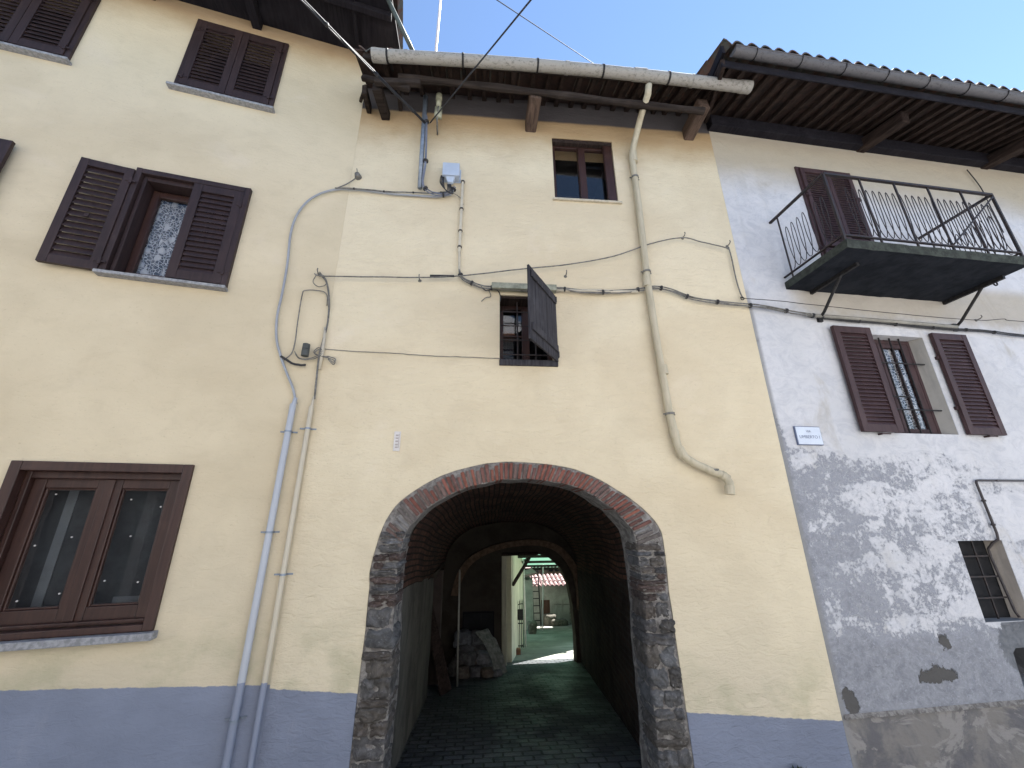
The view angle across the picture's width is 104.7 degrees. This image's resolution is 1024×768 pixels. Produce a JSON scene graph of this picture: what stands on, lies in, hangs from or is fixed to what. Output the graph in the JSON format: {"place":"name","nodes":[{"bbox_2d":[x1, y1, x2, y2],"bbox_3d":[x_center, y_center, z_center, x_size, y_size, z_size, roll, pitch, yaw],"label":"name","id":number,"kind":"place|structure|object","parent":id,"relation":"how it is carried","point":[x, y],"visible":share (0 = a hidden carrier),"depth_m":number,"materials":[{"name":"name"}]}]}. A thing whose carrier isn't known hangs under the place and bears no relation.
{"place":"outdoors","nodes":[
{"label":"outdoors","id":0,"kind":"place"},
{"bbox_2d":[395,658,641,767],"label":"paving","id":1,"kind":"structure","parent":0,"point":[553,713],"depth_m":4.79,"materials":[{"name":"stone"}]},
{"bbox_2d":[430,606,451,695],"bbox_3d":[-1.296,4.152,6.566,0.363,1.520,0.757,16,-25,-40],"label":"plank","id":2,"kind":"object","parent":1,"relation":"on","point":[443,679],"visible":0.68,"depth_m":6.33,"materials":[{"name":"brown wood"}]},
{"bbox_2d":[448,657,462,676],"bbox_3d":[-1.002,5.330,7.421,0.372,0.320,0.359,9,-21,-26],"label":"rubble stone","id":3,"kind":"object","parent":1,"relation":"on","point":[452,664],"visible":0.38,"depth_m":7.31,"materials":[{"name":"grey stone"}]},
{"bbox_2d":[459,651,476,666],"bbox_3d":[-0.823,5.176,7.445,0.322,0.249,0.290,-11,-21,28],"label":"rubble stone","id":4,"kind":"object","parent":3,"relation":"on","point":[468,658],"visible":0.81,"depth_m":7.35,"materials":[{"name":"grey stone"}]},
{"bbox_2d":[455,645,473,656],"bbox_3d":[-0.903,5.184,7.595,0.321,0.295,0.361,16,-25,-39],"label":"rubble stone","id":5,"kind":"object","parent":4,"relation":"on","point":[464,648],"visible":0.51,"depth_m":7.55,"materials":[{"name":"grey stone"}]},
{"bbox_2d":[453,628,471,647],"bbox_3d":[-0.977,5.072,7.839,0.381,0.333,0.353,1,-19,-5],"label":"rubble stone","id":6,"kind":"object","parent":5,"relation":"on","point":[465,636],"visible":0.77,"depth_m":7.71,"materials":[{"name":"grey stone"}]},
{"bbox_2d":[456,570,460,686],"bbox_3d":[-0.928,4.205,6.852,0.060,1.791,0.032,-16,-24,38],"label":"pole","id":7,"kind":"object","parent":1,"relation":"on","point":[458,629],"visible":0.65,"depth_m":6.82,"materials":[{"name":"grey metal"}]},
{"bbox_2d":[456,664,469,678],"bbox_3d":[-0.895,5.250,7.196,0.260,0.223,0.299,1,-19,-5],"label":"rubble stone","id":8,"kind":"object","parent":1,"relation":"on","point":[463,671],"visible":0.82,"depth_m":7.10,"materials":[{"name":"brown stone"}]},
{"bbox_2d":[469,665,481,677],"bbox_3d":[-0.666,5.290,7.260,0.271,0.202,0.232,4,-19,-13],"label":"rubble stone","id":9,"kind":"object","parent":1,"relation":"on","point":[474,670],"visible":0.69,"depth_m":7.17,"materials":[{"name":"grey stone"}]},
{"bbox_2d":[480,667,493,677],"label":"rubble stone","id":10,"kind":"object","parent":1,"relation":"on","point":[486,672],"visible":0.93,"depth_m":7.11,"materials":[{"name":"brown stone"}]},
{"bbox_2d":[476,629,506,673],"bbox_3d":[-0.394,5.058,7.447,0.538,0.696,0.304,-6,-20,17],"label":"sack","id":11,"kind":"object","parent":1,"relation":"on","point":[488,639],"visible":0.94,"depth_m":7.44,"materials":[{"name":"fabric"}]},
{"bbox_2d":[493,669,502,676],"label":"rubble stone","id":12,"kind":"object","parent":1,"relation":"on","point":[497,673],"visible":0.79,"depth_m":7.18,"materials":[{"name":"grey stone"}]},
{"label":"rubble stone","id":13,"kind":"object","parent":1,"relation":"on","visible":0},
{"bbox_2d":[475,650,490,665],"bbox_3d":[-0.560,5.191,7.493,0.291,0.229,0.263,6,-20,-18],"label":"rubble stone","id":14,"kind":"object","parent":13,"relation":"on","point":[483,657],"visible":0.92,"depth_m":7.39,"materials":[{"name":"grey stone"}]},
{"bbox_2d":[528,620,536,633],"bbox_3d":[0.705,8.401,13.627,0.323,0.430,0.330,1,-19,-5],"label":"stone block","id":15,"kind":"object","parent":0,"point":[532,626],"depth_m":13.51,"materials":[{"name":"grey stone"}]},
{"bbox_2d":[513,624,573,660],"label":"ground","id":16,"kind":"structure","parent":0,"point":[551,642],"depth_m":10.92,"materials":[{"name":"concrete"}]},
{"bbox_2d":[0,0,402,767],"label":"house","id":17,"kind":"structure","parent":16,"relation":"on","point":[168,168],"depth_m":3.77,"materials":[{"name":"yellow paint"}]},
{"bbox_2d":[0,138,15,172],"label":"window shutter","id":18,"kind":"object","parent":17,"relation":"in","point":[6,146],"depth_m":3.86,"materials":[{"name":"brown wood"}]},
{"bbox_2d":[0,0,100,65],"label":"window","id":19,"kind":"structure","parent":17,"relation":"in","point":[33,30],"depth_m":4.41,"materials":[{"name":"brown wood"}]},
{"bbox_2d":[0,460,194,651],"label":"window","id":20,"kind":"structure","parent":17,"relation":"in","point":[86,544],"depth_m":3.30,"materials":[{"name":"brown wood"}]},
{"bbox_2d":[35,157,251,291],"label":"window","id":21,"kind":"structure","parent":17,"relation":"in","point":[147,234],"depth_m":4.10,"materials":[{"name":"brown wood"}]},
{"bbox_2d":[166,19,288,113],"bbox_3d":[-3.538,-3.977,5.129,1.140,1.315,0.455,5,-20,-15],"label":"window","id":22,"kind":"structure","parent":17,"relation":"in","point":[232,79],"depth_m":4.94,"materials":[{"name":"brown wood"}]},
{"bbox_2d":[225,716,246,723],"bbox_3d":[-2.160,2.616,3.075,0.150,0.018,0.075,5,-20,-15],"label":"pipe clamp","id":23,"kind":"object","parent":17,"relation":"attached to","point":[234,721],"visible":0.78,"depth_m":3.08,"materials":[{"name":"metal"}]},
{"bbox_2d":[221,397,296,767],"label":"conduit pipe","id":24,"kind":"object","parent":17,"relation":"attached to","point":[235,715],"visible":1,"depth_m":3.33,"materials":[{"name":"grey paint"}]},
{"bbox_2d":[261,531,279,532],"bbox_3d":[-2.162,1.320,3.518,0.150,0.018,0.075,5,-20,-15],"label":"pipe clamp","id":25,"kind":"object","parent":17,"relation":"attached to","point":[270,531],"visible":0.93,"depth_m":3.53,"materials":[{"name":"metal"}]},
{"bbox_2d":[247,396,314,767],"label":"conduit pipe","id":26,"kind":"object","parent":17,"relation":"attached to","point":[260,705],"visible":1,"depth_m":3.38,"materials":[{"name":"beige paint"}]},
{"bbox_2d":[280,430,297,432],"bbox_3d":[-2.161,0.459,3.814,0.150,0.018,0.075,5,-20,-15],"label":"pipe clamp","id":27,"kind":"object","parent":17,"relation":"attached to","point":[287,431],"visible":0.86,"depth_m":3.81,"materials":[{"name":"metal"}]},
{"bbox_2d":[283,289,327,359],"bbox_3d":[-2.172,-0.633,4.197,0.326,0.854,0.012,5,-20,-15],"label":"cable","id":28,"kind":"object","parent":17,"relation":"attached to","point":[299,313],"visible":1,"depth_m":4.21,"materials":[{"name":"grey plastic"}]},
{"bbox_2d":[301,343,309,356],"bbox_3d":[-2.134,-0.346,4.084,0.073,0.143,0.105,9,-21,-27],"label":"cable joint","id":29,"kind":"object","parent":17,"relation":"attached to","point":[305,349],"visible":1,"depth_m":4.05,"materials":[{"name":"grey plastic"}]},
{"bbox_2d":[294,347,335,364],"bbox_3d":[-2.041,-0.298,4.106,0.411,0.192,0.030,4,-19,-12],"label":"cable","id":30,"kind":"object","parent":17,"relation":"attached to","point":[329,359],"visible":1,"depth_m":4.11,"materials":[{"name":"grey plastic"}]},
{"bbox_2d":[314,272,329,398],"bbox_3d":[-2.063,-0.548,4.197,0.177,1.477,0.017,5,-19,-15],"label":"cable","id":31,"kind":"object","parent":17,"relation":"attached to","point":[316,378],"visible":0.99,"depth_m":4.23,"materials":[{"name":"grey plastic"}]},
{"bbox_2d":[318,327,325,369],"bbox_3d":[-1.994,-0.378,4.164,0.036,0.478,0.034,-6,-20,17],"label":"cable sleeve","id":32,"kind":"object","parent":31,"relation":"attached to","point":[323,349],"visible":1,"depth_m":4.15,"materials":[{"name":"beige plastic"}]},
{"bbox_2d":[386,0,413,49],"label":"overflow pipe","id":33,"kind":"object","parent":17,"relation":"attached to","point":[399,23],"visible":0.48,"depth_m":5.08,"materials":[{"name":"grey metal"}]},
{"bbox_2d":[507,556,523,661],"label":"courtyard wall","id":34,"kind":"structure","parent":16,"relation":"on","point":[515,592],"depth_m":9.12,"materials":[{"name":"yellow paint"}]},
{"bbox_2d":[518,600,523,647],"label":"iron gate","id":35,"kind":"structure","parent":34,"relation":"attached to","point":[519,623],"depth_m":9.97,"materials":[{"name":"black metal"}]},
{"bbox_2d":[517,609,522,619],"bbox_3d":[0.197,5.861,10.040,0.165,0.234,0.080,1,-19,-5],"label":"letter box","id":36,"kind":"object","parent":35,"relation":"attached to","point":[519,614],"visible":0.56,"depth_m":10.01,"materials":[{"name":"metal"}]},
{"bbox_2d":[512,556,530,585],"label":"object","id":37,"kind":"structure","parent":34,"relation":"attached to","point":[515,580],"depth_m":9.29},
{"bbox_2d":[516,647,520,654],"bbox_3d":[0.102,6.398,9.409,0.200,0.170,0.150,1,-19,-5],"label":"brick block","id":38,"kind":"object","parent":16,"relation":"on","point":[518,651],"depth_m":9.36,"materials":[{"name":"ceramic"}]},
{"bbox_2d":[523,559,525,646],"bbox_3d":[0.347,6.011,10.914,0.064,2.160,0.044,1,-19,-5],"label":"pole","id":39,"kind":"object","parent":16,"relation":"on","point":[524,604],"visible":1,"depth_m":10.85,"materials":[{"name":"white metal"}]},
{"bbox_2d":[523,567,535,629],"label":"outbuilding","id":40,"kind":"structure","parent":16,"relation":"on","point":[529,594],"depth_m":15.28,"materials":[{"name":"white paint"}]},
{"bbox_2d":[531,567,541,627],"bbox_3d":[0.970,8.588,16.079,0.319,2.179,0.963,0,-19,-2],"label":"ladder","id":41,"kind":"object","parent":16,"relation":"on","point":[538,591],"visible":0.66,"depth_m":15.91,"materials":[{"name":"brown wood"}]},
{"bbox_2d":[518,554,558,569],"bbox_3d":[0.758,7.045,12.558,5.600,4.045,8.300,1,-19,-5],"label":"green canopy","id":42,"kind":"object","parent":16,"relation":"on","point":[538,560],"visible":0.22,"depth_m":13.06,"materials":[{"name":"teal plastic"}]},
{"bbox_2d":[542,564,543,629],"bbox_3d":[1.169,7.792,14.936,0.146,2.659,0.044,1,-19,-5],"label":"pole","id":43,"kind":"object","parent":16,"relation":"on","point":[542,592],"visible":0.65,"depth_m":14.96,"materials":[{"name":"grey metal"}]},
{"bbox_2d":[532,567,563,582],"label":"courtyard house","id":44,"kind":"structure","parent":16,"relation":"on","point":[553,572],"depth_m":20.70,"materials":[{"name":"brown wood"}]},
{"bbox_2d":[543,613,555,625],"bbox_3d":[1.563,9.757,16.319,0.530,0.491,0.433,1,-19,-5],"label":"stone block","id":45,"kind":"object","parent":16,"relation":"on","point":[548,618],"depth_m":16.18,"materials":[{"name":"beige stone"}]},
{"bbox_2d":[530,573,571,624],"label":"shed","id":46,"kind":"structure","parent":16,"relation":"on","point":[556,599],"depth_m":17.13,"materials":[{"name":"white paint"}]},
{"bbox_2d":[541,600,549,623],"bbox_3d":[1.432,9.910,17.036,0.479,1.347,0.040,1,-19,-5],"label":"door","id":47,"kind":"structure","parent":46,"relation":"in","point":[546,603],"depth_m":17.11,"materials":[{"name":"brown wood"}]},
{"bbox_2d":[257,45,852,767],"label":"house","id":48,"kind":"structure","parent":16,"relation":"on","point":[617,461],"depth_m":4.31,"materials":[{"name":"yellow paint"}]},
{"bbox_2d":[274,573,292,575],"bbox_3d":[-2.003,1.667,3.457,0.150,0.018,0.059,5,-20,-15],"label":"pipe clamp","id":49,"kind":"object","parent":48,"relation":"attached to","point":[279,574],"visible":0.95,"depth_m":3.46,"materials":[{"name":"metal"}]},
{"bbox_2d":[300,427,316,429],"bbox_3d":[-2.005,0.437,3.878,0.150,0.018,0.059,5,-20,-15],"label":"pipe clamp","id":50,"kind":"object","parent":48,"relation":"attached to","point":[310,428],"visible":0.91,"depth_m":3.88,"materials":[{"name":"metal"}]},
{"bbox_2d":[355,168,361,179],"bbox_3d":[-1.926,-2.623,4.936,0.089,0.136,0.060,1,-19,-5],"label":"hook","id":51,"kind":"object","parent":48,"relation":"attached to","point":[358,175],"visible":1,"depth_m":4.92,"materials":[{"name":"grey metal"}]},
{"bbox_2d":[275,189,451,403],"bbox_3d":[-1.633,-1.098,4.425,1.779,2.774,0.092,2,-19,-8],"label":"cable","id":52,"kind":"object","parent":48,"relation":"attached to","point":[284,282],"visible":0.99,"depth_m":4.39,"materials":[{"name":"grey plastic"}]},
{"bbox_2d":[280,355,305,365],"bbox_3d":[-2.236,-0.234,4.031,0.247,0.100,0.023,5,-20,-15],"label":"cable","id":53,"kind":"object","parent":52,"relation":"attached to","point":[289,361],"visible":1,"depth_m":4.01,"materials":[{"name":"grey plastic"}]},
{"bbox_2d":[335,187,446,193],"bbox_3d":[-1.475,-2.385,4.869,1.351,0.087,0.041,1,-19,-6],"label":"cable","id":54,"kind":"object","parent":52,"relation":"attached to","point":[353,188],"visible":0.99,"depth_m":4.86,"materials":[{"name":"grey plastic"}]},
{"bbox_2d":[393,431,400,450],"bbox_3d":[-1.146,0.570,3.937,0.064,0.195,0.016,1,-19,-5],"label":"wall plate","id":55,"kind":"object","parent":48,"relation":"attached to","point":[397,439],"depth_m":3.93,"materials":[{"name":"white plastic"}]},
{"bbox_2d":[326,349,499,358],"bbox_3d":[-1.058,-0.325,4.244,1.867,0.066,0.007,1,-19,-5],"label":"wire","id":56,"kind":"object","parent":48,"relation":"attached to","point":[410,354],"visible":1,"depth_m":4.24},
{"bbox_2d":[417,95,427,189],"bbox_3d":[-1.151,-3.138,5.089,0.073,1.468,0.149,1,-19,-5],"label":"steel tube","id":57,"kind":"object","parent":48,"relation":"attached to","point":[422,141],"visible":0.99,"depth_m":5.07,"materials":[{"name":"grey metal"}]},
{"bbox_2d":[300,0,425,123],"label":"overhead cable","id":58,"kind":"object","parent":57,"relation":"attached to","point":[335,33],"visible":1,"depth_m":3.88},
{"bbox_2d":[422,114,455,197],"bbox_3d":[-0.930,-2.930,5.071,0.464,1.271,0.100,4,-19,-14],"label":"cable bundle","id":59,"kind":"object","parent":57,"relation":"attached to","point":[425,161],"visible":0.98,"depth_m":4.93,"materials":[{"name":"grey plastic"}]},
{"bbox_2d":[434,92,441,134],"bbox_3d":[-0.968,-3.585,5.236,0.090,0.471,0.254,1,-19,-5],"label":"insulator","id":60,"kind":"object","parent":48,"relation":"attached to","point":[438,107],"visible":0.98,"depth_m":5.15,"materials":[{"name":"ceramic"}]},
{"bbox_2d":[430,0,531,122],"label":"overhead cable","id":61,"kind":"object","parent":60,"relation":"attached to","point":[503,33],"visible":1,"depth_m":4.04,"materials":[{"name":"black rubber"}]},
{"bbox_2d":[435,0,441,50],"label":"antenna mast","id":62,"kind":"object","parent":48,"relation":"on","point":[437,29],"visible":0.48,"depth_m":7.32,"materials":[{"name":"white metal"}]},
{"bbox_2d":[442,162,460,184],"bbox_3d":[-0.772,-2.658,5.015,0.240,0.290,0.118,1,-19,-5],"label":"junction box","id":63,"kind":"object","parent":48,"relation":"attached to","point":[451,173],"visible":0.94,"depth_m":4.97,"materials":[{"name":"grey plastic"}]},
{"bbox_2d":[440,175,452,193],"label":"cable","id":64,"kind":"object","parent":63,"relation":"hanging from","point":[449,186],"visible":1,"depth_m":4.91,"materials":[{"name":"grey plastic"}]},
{"bbox_2d":[457,179,464,272],"bbox_3d":[-0.624,-1.954,4.821,0.054,1.376,0.050,9,-21,-26],"label":"cable trunking","id":65,"kind":"object","parent":48,"relation":"attached to","point":[460,230],"visible":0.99,"depth_m":4.79,"materials":[{"name":"beige plastic"}]},
{"bbox_2d":[314,237,728,277],"bbox_3d":[0.277,-1.518,4.689,4.943,0.802,0.054,1,-19,-5],"label":"cable","id":66,"kind":"object","parent":48,"relation":"attached to","point":[516,269],"visible":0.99,"depth_m":4.62,"materials":[{"name":"grey rubber"}]},
{"bbox_2d":[313,273,326,286],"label":"cable","id":67,"kind":"object","parent":66,"relation":"attached to","point":[319,286],"visible":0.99,"depth_m":4.36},
{"bbox_2d":[430,275,453,276],"bbox_3d":[-0.799,-1.236,4.519,0.274,0.034,0.026,1,-19,-5],"label":"cable sleeve","id":68,"kind":"object","parent":66,"relation":"attached to","point":[441,275],"visible":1,"depth_m":4.51,"materials":[{"name":"black plastic"}]},
{"bbox_2d":[492,282,556,293],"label":"lintel","id":69,"kind":"structure","parent":48,"relation":"attached to","point":[516,286],"depth_m":4.54,"materials":[{"name":"beige stone"}]},
{"bbox_2d":[499,264,559,366],"bbox_3d":[0.153,-0.540,4.731,0.720,0.920,1.769,1,-19,-5],"label":"window","id":70,"kind":"structure","parent":48,"relation":"in","point":[528,325],"depth_m":4.39,"materials":[{"name":"brown wood"}]},
{"bbox_2d":[552,138,621,203],"bbox_3d":[0.931,-2.721,5.790,0.940,1.160,1.080,1,-19,-5],"label":"window","id":71,"kind":"structure","parent":48,"relation":"in","point":[579,180],"depth_m":5.52,"materials":[{"name":"brown wood"}]},
{"bbox_2d":[556,289,637,293],"bbox_3d":[1.006,-1.096,4.660,0.990,0.064,0.040,1,-19,-5],"label":"cable trunking","id":72,"kind":"object","parent":48,"relation":"attached to","point":[592,290],"visible":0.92,"depth_m":4.64,"materials":[{"name":"beige plastic"}]},
{"bbox_2d":[458,269,816,317],"bbox_3d":[1.558,-1.076,4.697,4.384,0.448,0.097,1,-19,-5],"label":"cable bundle","id":73,"kind":"object","parent":48,"relation":"attached to","point":[661,288],"visible":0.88,"depth_m":4.72,"materials":[{"name":"grey plastic"}]},
{"bbox_2d":[728,247,742,298],"bbox_3d":[2.790,-1.393,4.927,0.059,0.748,0.016,1,-19,-5],"label":"cable","id":74,"kind":"object","parent":48,"relation":"attached to","point":[734,272],"visible":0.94,"depth_m":4.92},
{"bbox_2d":[696,38,1023,767],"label":"house","id":75,"kind":"structure","parent":16,"relation":"on","point":[845,183],"depth_m":4.67,"materials":[{"name":"white paint"}]},
{"bbox_2d":[793,426,823,445],"bbox_3d":[3.256,0.569,4.338,0.314,0.207,0.027,2,-19,-8],"label":"street sign","id":76,"kind":"object","parent":75,"relation":"attached to","point":[806,435],"visible":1,"depth_m":4.33,"materials":[{"name":"white ceramic"}]},
{"bbox_2d":[794,166,873,255],"bbox_3d":[4.538,-2.154,5.657,0.980,2.000,0.457,2,-19,-8],"label":"balcony door","id":77,"kind":"structure","parent":75,"relation":"in","point":[809,196],"depth_m":5.57,"materials":[{"name":"red paint"}]},
{"bbox_2d":[740,297,1023,321],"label":"wire","id":78,"kind":"object","parent":75,"relation":"attached to","point":[878,311],"visible":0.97,"depth_m":4.96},
{"bbox_2d":[810,313,958,327],"bbox_3d":[4.725,-0.793,4.995,2.135,0.070,0.047,2,-19,-8],"label":"conduit pipe","id":79,"kind":"object","parent":75,"relation":"attached to","point":[886,321],"visible":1,"depth_m":4.98,"materials":[{"name":"grey plastic"}]},
{"bbox_2d":[807,316,1023,336],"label":"cable bundle","id":80,"kind":"object","parent":75,"relation":"attached to","point":[947,329],"visible":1,"depth_m":5.07,"materials":[{"name":"grey rubber"}]},
{"bbox_2d":[830,325,1006,437],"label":"window","id":81,"kind":"structure","parent":75,"relation":"in","point":[907,396],"depth_m":4.80,"materials":[{"name":"red paint"}]},
{"bbox_2d":[967,169,1003,232],"bbox_3d":[7.280,-2.833,6.084,0.123,1.202,0.013,2,-19,-8],"label":"wire","id":82,"kind":"object","parent":75,"relation":"attached to","point":[987,200],"visible":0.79,"depth_m":6.08,"materials":[{"name":"black metal"}]},
{"bbox_2d":[958,540,1023,621],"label":"window","id":83,"kind":"structure","parent":75,"relation":"in","point":[995,606],"depth_m":4.21,"materials":[{"name":"paint"}]},
{"bbox_2d":[975,479,1023,617],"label":"gas pipe","id":84,"kind":"object","parent":75,"relation":"attached to","point":[992,524],"visible":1,"depth_m":4.28,"materials":[{"name":"grey metal"}]},
{"bbox_2d":[497,0,591,62],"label":"overhead cable","id":85,"kind":"object","parent":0,"point":[541,29],"visible":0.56,"depth_m":5.78,"materials":[{"name":"black rubber"}]},
{"bbox_2d":[551,618,568,625],"bbox_3d":[1.946,9.746,16.137,0.762,0.279,0.327,1,-19,-5],"label":"stone block","id":86,"kind":"object","parent":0,"point":[560,622],"depth_m":16.01,"materials":[{"name":"grey stone"}]},
{"bbox_2d":[403,0,1023,90],"label":"sky","id":87,"kind":"structure","parent":0,"point":[976,41],"materials":[{"name":"blue"}]},
{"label":"rubble stone","id":88,"kind":"object","parent":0,"visible":0},
{"bbox_2d":[471,644,487,651],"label":"rubble stone","id":89,"kind":"object","parent":88,"relation":"on","point":[479,647],"visible":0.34,"depth_m":7.65,"materials":[{"name":"grey stone"}]},
{"bbox_2d":[471,630,483,645],"bbox_3d":[-0.680,5.101,7.899,0.327,0.304,0.319,10,-21,-28],"label":"rubble stone","id":90,"kind":"object","parent":89,"relation":"on","point":[476,640],"visible":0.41,"depth_m":7.77,"materials":[{"name":"grey stone"}]}
]}

